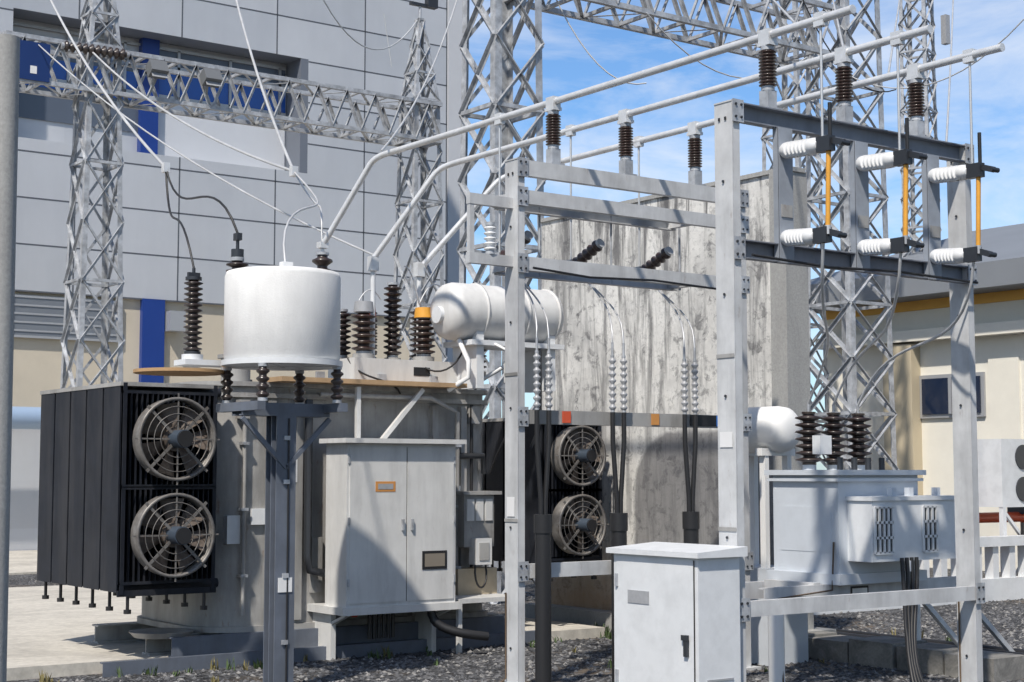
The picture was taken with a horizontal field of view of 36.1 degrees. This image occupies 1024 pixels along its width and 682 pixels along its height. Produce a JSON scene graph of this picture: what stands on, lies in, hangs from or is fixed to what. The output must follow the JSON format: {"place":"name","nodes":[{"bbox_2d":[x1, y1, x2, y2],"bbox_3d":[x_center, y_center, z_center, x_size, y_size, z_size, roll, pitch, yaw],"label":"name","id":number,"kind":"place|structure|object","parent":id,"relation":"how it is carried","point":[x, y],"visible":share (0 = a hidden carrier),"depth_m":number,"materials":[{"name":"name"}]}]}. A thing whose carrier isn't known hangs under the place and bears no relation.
{"place":"outdoors","nodes":[
{"label":"outdoors","id":0,"kind":"place"},
{"bbox_2d":[6,561,1023,681],"bbox_3d":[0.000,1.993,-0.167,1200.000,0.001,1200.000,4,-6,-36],"label":"ground","id":1,"kind":"structure","parent":0,"point":[529,586],"depth_m":16.47,"materials":[{"name":"grey gravel"}]},
{"bbox_2d":[0,34,19,681],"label":"concrete pole","id":2,"kind":"object","parent":1,"relation":"on","point":[9,74],"visible":1,"depth_m":9.97,"materials":[{"name":"grey concrete"}]},
{"bbox_2d":[0,0,446,550],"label":"building","id":3,"kind":"structure","parent":1,"relation":"on","point":[310,40],"depth_m":43.98,"materials":[{"name":"grey metal"}]},
{"bbox_2d":[0,0,446,388],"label":"gantry","id":4,"kind":"object","parent":1,"relation":"on","point":[36,68],"visible":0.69,"depth_m":29.86,"materials":[{"name":"metal"}]},
{"bbox_2d":[133,261,347,681],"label":"reactor on post","id":5,"kind":"object","parent":1,"relation":"on","point":[284,316],"visible":1,"depth_m":14.28,"materials":[{"name":"white metal"}]},
{"bbox_2d":[7,550,604,680],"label":"concrete pads","id":6,"kind":"object","parent":1,"relation":"on","point":[53,636],"visible":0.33,"depth_m":19.07,"materials":[{"name":"grey concrete"}]},
{"bbox_2d":[92,376,534,676],"bbox_3d":[-2.498,2.005,18.081,5.450,3.070,2.400,4,-6,-36],"label":"power transformer","id":7,"kind":"object","parent":1,"relation":"on","point":[228,623],"visible":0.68,"depth_m":17.09,"materials":[{"name":"paint"}]},
{"bbox_2d":[37,381,221,613],"bbox_3d":[-4.000,1.645,16.722,1.190,2.300,2.740,4,-6,-36],"label":"radiator","id":8,"kind":"object","parent":7,"relation":"attached to","point":[127,491],"visible":1,"depth_m":15.96,"materials":[{"name":"metal"}]},
{"bbox_2d":[174,233,486,382],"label":"transformer bushings","id":9,"kind":"object","parent":7,"relation":"on","point":[392,365],"visible":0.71,"depth_m":18.02,"materials":[{"name":"ceramic"}]},
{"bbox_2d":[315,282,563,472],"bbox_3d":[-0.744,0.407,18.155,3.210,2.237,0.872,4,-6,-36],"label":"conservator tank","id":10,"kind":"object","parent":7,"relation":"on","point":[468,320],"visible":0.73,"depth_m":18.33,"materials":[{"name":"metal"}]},
{"bbox_2d":[482,418,608,581],"bbox_3d":[0.305,1.994,20.041,1.060,2.000,2.440,4,-6,-36],"label":"radiator","id":11,"kind":"object","parent":7,"relation":"attached to","point":[578,455],"visible":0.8,"depth_m":19.30,"materials":[{"name":"metal"}]},
{"bbox_2d":[307,438,488,660],"bbox_3d":[-1.243,2.271,17.303,1.785,2.370,0.998,4,-6,-36],"label":"control cabinet","id":12,"kind":"object","parent":1,"relation":"on","point":[390,527],"visible":1,"depth_m":16.98,"materials":[{"name":"metal"}]},
{"bbox_2d":[445,0,461,361],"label":"building annex","id":13,"kind":"object","parent":1,"relation":"on","point":[454,58],"depth_m":63.64,"materials":[{"name":"white metal"}]},
{"bbox_2d":[455,491,504,653],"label":"boxes","id":14,"kind":"object","parent":1,"relation":"on","point":[475,532],"visible":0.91,"depth_m":18.13,"materials":[{"name":"paint"}]},
{"bbox_2d":[39,622,951,681],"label":"weeds","id":15,"kind":"object","parent":1,"relation":"on","point":[258,665],"visible":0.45,"depth_m":16.13,"materials":[{"name":"green plant"}]},
{"bbox_2d":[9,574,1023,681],"bbox_3d":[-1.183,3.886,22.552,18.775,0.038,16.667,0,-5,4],"label":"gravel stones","id":16,"kind":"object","parent":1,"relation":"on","point":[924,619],"visible":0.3,"depth_m":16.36,"materials":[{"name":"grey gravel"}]},
{"bbox_2d":[236,98,984,681],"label":"frame hardware","id":17,"kind":"object","parent":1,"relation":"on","point":[726,440],"visible":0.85,"depth_m":14.48,"materials":[{"name":"metal"}]},
{"bbox_2d":[525,284,699,681],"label":"power cables","id":18,"kind":"object","parent":1,"relation":"on","point":[618,530],"visible":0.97,"depth_m":14.92,"materials":[{"name":"rubber"}]},
{"bbox_2d":[466,96,761,681],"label":"bus frame","id":19,"kind":"object","parent":1,"relation":"on","point":[554,168],"visible":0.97,"depth_m":15.01,"materials":[{"name":"grey metal"}]},
{"bbox_2d":[322,4,1004,265],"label":"bus tubes","id":20,"kind":"object","parent":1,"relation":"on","point":[807,23],"visible":0.83,"depth_m":14.96},
{"bbox_2d":[494,112,672,268],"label":"insulators","id":21,"kind":"object","parent":20,"relation":"attached to","point":[598,245],"visible":0.47,"depth_m":16.22,"materials":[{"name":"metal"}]},
{"bbox_2d":[779,11,999,263],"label":"fuse cutouts","id":22,"kind":"object","parent":20,"relation":"attached to","point":[822,143],"visible":1,"depth_m":12.79,"materials":[{"name":"white ceramic"}]},
{"bbox_2d":[606,542,747,681],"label":"kiosk cabinet","id":23,"kind":"object","parent":1,"relation":"on","point":[676,612],"visible":1,"depth_m":11.98,"materials":[{"name":"metal"}]},
{"bbox_2d":[456,0,898,603],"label":"lattice gantry","id":24,"kind":"object","parent":1,"relation":"on","point":[504,36],"visible":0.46,"depth_m":29.06,"materials":[{"name":"metal"}]},
{"bbox_2d":[525,167,835,631],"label":"fire wall","id":25,"kind":"structure","parent":1,"relation":"on","point":[654,494],"depth_m":19.45,"materials":[{"name":"concrete"}]},
{"bbox_2d":[714,28,982,681],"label":"bus frame","id":26,"kind":"object","parent":1,"relation":"on","point":[768,113],"visible":0.99,"depth_m":13.18,"materials":[{"name":"grey metal"}]},
{"bbox_2d":[745,404,1014,681],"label":"small transformer","id":27,"kind":"object","parent":1,"relation":"on","point":[838,530],"visible":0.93,"depth_m":15.08,"materials":[{"name":"paint"}]},
{"bbox_2d":[748,406,807,665],"bbox_3d":[2.694,2.066,16.915,0.600,2.714,0.920,4,-6,-36],"label":"conservator tank","id":28,"kind":"object","parent":27,"relation":"attached to","point":[772,432],"visible":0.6,"depth_m":16.64,"materials":[{"name":"grey metal"}]},
{"bbox_2d":[808,626,1023,681],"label":"concrete blocks","id":29,"kind":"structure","parent":1,"relation":"on","point":[935,657],"depth_m":16.14,"materials":[{"name":"grey concrete"}]},
{"bbox_2d":[811,223,1023,571],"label":"building","id":30,"kind":"structure","parent":1,"relation":"on","point":[923,402],"depth_m":33.33,"materials":[{"name":"beige"}]},
{"bbox_2d":[38,0,1023,405],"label":"conductors","id":31,"kind":"object","parent":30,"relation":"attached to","point":[292,170],"visible":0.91,"depth_m":18.76,"materials":[{"name":"metal"}]},
{"bbox_2d":[814,439,1023,614],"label":"yard equipment","id":32,"kind":"object","parent":1,"relation":"on","point":[1001,474],"visible":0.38,"depth_m":25.30,"materials":[{"name":"grey metal"}]},
{"bbox_2d":[898,0,949,256],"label":"mast","id":33,"kind":"object","parent":1,"relation":"on","point":[924,55],"visible":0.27,"depth_m":37.41,"materials":[{"name":"metal"}]},
{"bbox_2d":[466,0,1023,469],"label":"sky","id":34,"kind":"structure","parent":0,"point":[997,79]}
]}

